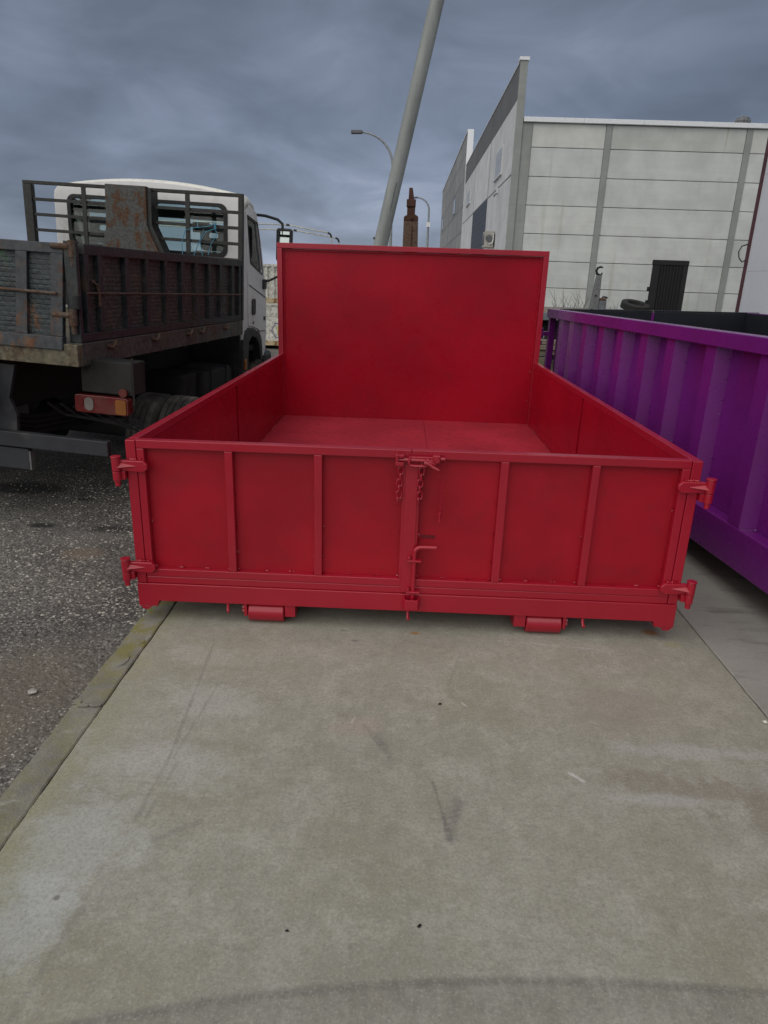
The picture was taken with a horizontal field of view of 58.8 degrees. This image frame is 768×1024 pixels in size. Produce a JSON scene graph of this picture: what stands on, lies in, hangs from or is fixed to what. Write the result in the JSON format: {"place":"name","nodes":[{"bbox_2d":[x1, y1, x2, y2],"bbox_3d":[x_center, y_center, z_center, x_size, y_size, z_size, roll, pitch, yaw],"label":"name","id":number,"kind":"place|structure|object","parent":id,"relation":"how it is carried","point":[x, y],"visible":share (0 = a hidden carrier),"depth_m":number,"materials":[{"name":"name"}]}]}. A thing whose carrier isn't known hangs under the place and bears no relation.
{"place":"outdoors","nodes":[
{"label":"outdoors","id":0,"kind":"place"},
{"bbox_2d":[0,336,553,797],"bbox_3d":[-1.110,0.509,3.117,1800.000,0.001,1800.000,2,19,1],"label":"asphalt yard","id":1,"kind":"structure","parent":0,"point":[66,678],"depth_m":3.45,"materials":[{"name":"grey asphalt"}]},
{"bbox_2d":[28,688,36,693],"bbox_3d":[-1.324,0.676,2.569,0.033,0.026,0.028,-7,21,-25],"label":"stone","id":2,"kind":"object","parent":1,"relation":"on","point":[32,691],"visible":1,"depth_m":2.56,"materials":[{"name":"white stone"}]},
{"bbox_2d":[0,451,145,785],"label":"gravel","id":3,"kind":"structure","parent":1,"relation":"on","point":[72,570],"depth_m":3.50,"materials":[{"name":"grey gravel"}]},
{"bbox_2d":[0,601,177,850],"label":"kerb","id":4,"kind":"structure","parent":1,"relation":"on","point":[27,787],"depth_m":2.37,"materials":[{"name":"concrete"}]},
{"bbox_2d":[0,179,292,469],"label":"tipper truck","id":5,"kind":"object","parent":1,"relation":"on","point":[127,323],"visible":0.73,"depth_m":5.03,"materials":[{"name":"metal"}]},
{"bbox_2d":[182,221,216,255],"bbox_3d":[-1.720,-2.541,6.354,0.350,0.323,0.026,7,19,6],"label":"rope","id":6,"kind":"object","parent":5,"relation":"attached to","point":[215,228],"visible":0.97,"depth_m":6.33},
{"bbox_2d":[158,220,339,243],"bbox_3d":[-2.787,-4.401,13.603,3.719,2.491,0.940,2,19,1],"label":"tube frame","id":7,"kind":"object","parent":1,"relation":"on","point":[330,234],"visible":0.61,"depth_m":12.80,"materials":[{"name":"grey metal"}]},
{"bbox_2d":[265,303,277,345],"bbox_3d":[-2.731,-4.575,16.350,3.140,0.910,2.420,2,19,1],"label":"site container","id":8,"kind":"object","parent":1,"relation":"on","point":[271,323],"visible":0.06,"depth_m":15.22,"materials":[{"name":"white metal"}]},
{"bbox_2d":[263,264,277,302],"bbox_3d":[-2.704,-5.394,16.074,3.140,0.810,2.420,2,19,1],"label":"site container","id":9,"kind":"object","parent":8,"relation":"on","point":[270,271],"visible":0.07,"depth_m":14.95,"materials":[{"name":"white metal"}]},
{"bbox_2d":[351,130,392,245],"bbox_3d":[-0.525,-12.674,30.331,2.017,7.620,0.360,2,19,1],"label":"street lamp","id":10,"kind":"object","parent":1,"relation":"on","point":[386,146],"visible":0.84,"depth_m":29.21,"materials":[{"name":"grey metal"}]},
{"bbox_2d":[373,0,443,251],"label":"steel pole","id":11,"kind":"object","parent":1,"relation":"on","point":[410,115],"visible":0.57,"depth_m":10.33,"materials":[{"name":"grey metal"}]},
{"bbox_2d":[403,188,417,252],"bbox_3d":[0.335,-2.946,9.300,0.700,2.687,0.600,2,19,1],"label":"rusty mast","id":12,"kind":"object","parent":1,"relation":"on","point":[410,232],"visible":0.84,"depth_m":8.95,"materials":[{"name":"metal"}]},
{"bbox_2d":[414,197,429,246],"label":"street lamp","id":13,"kind":"object","parent":1,"relation":"on","point":[427,226],"visible":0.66,"depth_m":57.75,"materials":[{"name":"grey metal"}]},
{"bbox_2d":[539,356,544,364],"bbox_3d":[3.345,-2.295,11.178,1.800,0.440,0.200,2,19,1],"label":"timber bearer","id":14,"kind":"object","parent":1,"relation":"on","point":[542,357],"visible":0.02,"depth_m":11.04,"materials":[{"name":"brown wood"}]},
{"bbox_2d":[539,350,554,354],"bbox_3d":[3.494,-2.572,11.091,2.600,0.070,0.220,2,19,1],"label":"timber baulk","id":15,"kind":"object","parent":14,"relation":"on","point":[542,352],"depth_m":11.00,"materials":[{"name":"brown wood"}]},
{"bbox_2d":[540,345,554,349],"bbox_3d":[3.406,-2.639,11.029,2.600,0.070,0.220,2,19,1],"label":"timber baulk","id":16,"kind":"object","parent":15,"relation":"on","point":[542,347],"depth_m":10.94,"materials":[{"name":"brown wood"}]},
{"bbox_2d":[541,339,555,344],"bbox_3d":[3.459,-2.722,11.031,2.600,0.070,0.220,2,19,1],"label":"timber baulk","id":17,"kind":"object","parent":16,"relation":"on","point":[544,341],"depth_m":10.94,"materials":[{"name":"brown wood"}]},
{"bbox_2d":[538,357,552,370],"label":"weeds","id":18,"kind":"object","parent":1,"relation":"on","point":[543,364],"visible":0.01,"depth_m":10.39,"materials":[{"name":"green plant"}]},
{"bbox_2d":[549,288,588,307],"bbox_3d":[4.260,-4.470,16.055,0.978,1.513,1.311,-11,23,-34],"label":"bare shrub","id":19,"kind":"object","parent":1,"relation":"on","point":[563,304],"visible":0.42,"depth_m":16.04,"materials":[{"name":"grey plant"}]},
{"bbox_2d":[542,307,724,359],"bbox_3d":[5.617,-3.241,13.081,6.500,1.160,3.660,2,19,1],"label":"flatbed trailer","id":20,"kind":"object","parent":1,"relation":"on","point":[545,322],"visible":0.02,"depth_m":12.56,"materials":[{"name":"metal"}]},
{"bbox_2d":[589,266,607,308],"bbox_3d":[3.478,-3.704,11.379,0.536,0.770,0.126,2,19,1],"label":"hook arm","id":21,"kind":"object","parent":20,"relation":"on","point":[597,301],"visible":0.75,"depth_m":11.37},
{"bbox_2d":[620,299,649,309],"bbox_3d":[5.154,-4.223,13.992,0.580,0.150,0.580,7,33,-2],"label":"tyre","id":22,"kind":"object","parent":20,"relation":"on","point":[629,304],"visible":0.83,"depth_m":13.87,"materials":[{"name":"rubber"}]},
{"bbox_2d":[735,139,767,313],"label":"clad building","id":23,"kind":"structure","parent":1,"relation":"on","point":[753,294],"depth_m":15.03,"materials":[{"name":"metal"}]},
{"bbox_2d":[0,601,767,1023],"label":"concrete slab","id":24,"kind":"structure","parent":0,"point":[566,825],"depth_m":1.94,"materials":[{"name":"grey concrete"}]},
{"bbox_2d":[110,242,717,632],"bbox_3d":[0.172,-0.902,4.554,2.511,1.792,3.804,2,19,1],"label":"open top container","id":25,"kind":"object","parent":24,"relation":"on","point":[406,429],"visible":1,"depth_m":3.03,"materials":[{"name":"red metal"}]},
{"bbox_2d":[135,438,418,592],"bbox_3d":[-0.456,0.025,2.953,1.186,0.652,0.046,2,19,1],"label":"door","id":26,"kind":"structure","parent":25,"relation":"in","point":[188,488],"depth_m":2.96,"materials":[{"name":"red paint"}]},
{"bbox_2d":[412,448,692,603],"bbox_3d":[0.684,0.069,2.936,1.154,0.652,0.040,2,19,1],"label":"door","id":27,"kind":"structure","parent":25,"relation":"in","point":[627,521],"depth_m":2.94,"materials":[{"name":"red paint"}]},
{"bbox_2d":[0,0,767,263],"label":"sky","id":28,"kind":"structure","parent":0,"point":[262,101],"materials":[{"name":"grey"}]},
{"bbox_2d":[440,129,473,253],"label":"warehouse","id":29,"kind":"structure","parent":0,"point":[453,191],"depth_m":59.33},
{"bbox_2d":[461,56,767,311],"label":"warehouse","id":30,"kind":"structure","parent":0,"point":[624,203],"depth_m":28.01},
{"bbox_2d":[482,231,493,248],"bbox_3d":[4.976,-12.941,32.547,0.518,0.820,1.110,2,19,1],"label":"air conditioner","id":31,"kind":"object","parent":30,"relation":"attached to","point":[487,239],"visible":0.98,"depth_m":32.14,"materials":[{"name":"white metal"}]},
{"bbox_2d":[734,115,751,122],"bbox_3d":[14.412,-15.632,27.401,0.645,0.501,0.658,2,19,1],"label":"roof ventilator","id":32,"kind":"object","parent":30,"relation":"on","point":[744,119],"visible":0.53,"depth_m":27.18,"materials":[{"name":"metal"}]},
{"bbox_2d":[645,260,689,310],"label":"ribbed hopper gate","id":33,"kind":"structure","parent":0,"point":[666,288],"depth_m":13.87,"materials":[{"name":"black metal"}]},
{"bbox_2d":[676,538,767,718],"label":"concrete slab","id":34,"kind":"structure","parent":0,"point":[725,616],"depth_m":3.31,"materials":[{"name":"grey concrete"}]},
{"bbox_2d":[540,309,767,593],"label":"open top container","id":35,"kind":"object","parent":34,"relation":"on","point":[694,383],"visible":0.73,"depth_m":3.94,"materials":[{"name":"purple metal"}]},
{"bbox_2d":[561,309,653,320],"bbox_3d":[2.212,-1.481,6.924,1.198,1.103,0.059,-8,21,-26],"label":"end door","id":36,"kind":"structure","parent":35,"relation":"in","point":[648,315],"depth_m":6.83,"materials":[{"name":"black paint"}]},
{"bbox_2d":[653,310,758,332],"bbox_3d":[3.426,-1.607,7.419,1.357,1.103,0.051,-4,20,-18],"label":"end door","id":37,"kind":"structure","parent":35,"relation":"in","point":[729,321],"depth_m":7.24,"materials":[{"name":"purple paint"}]}
]}

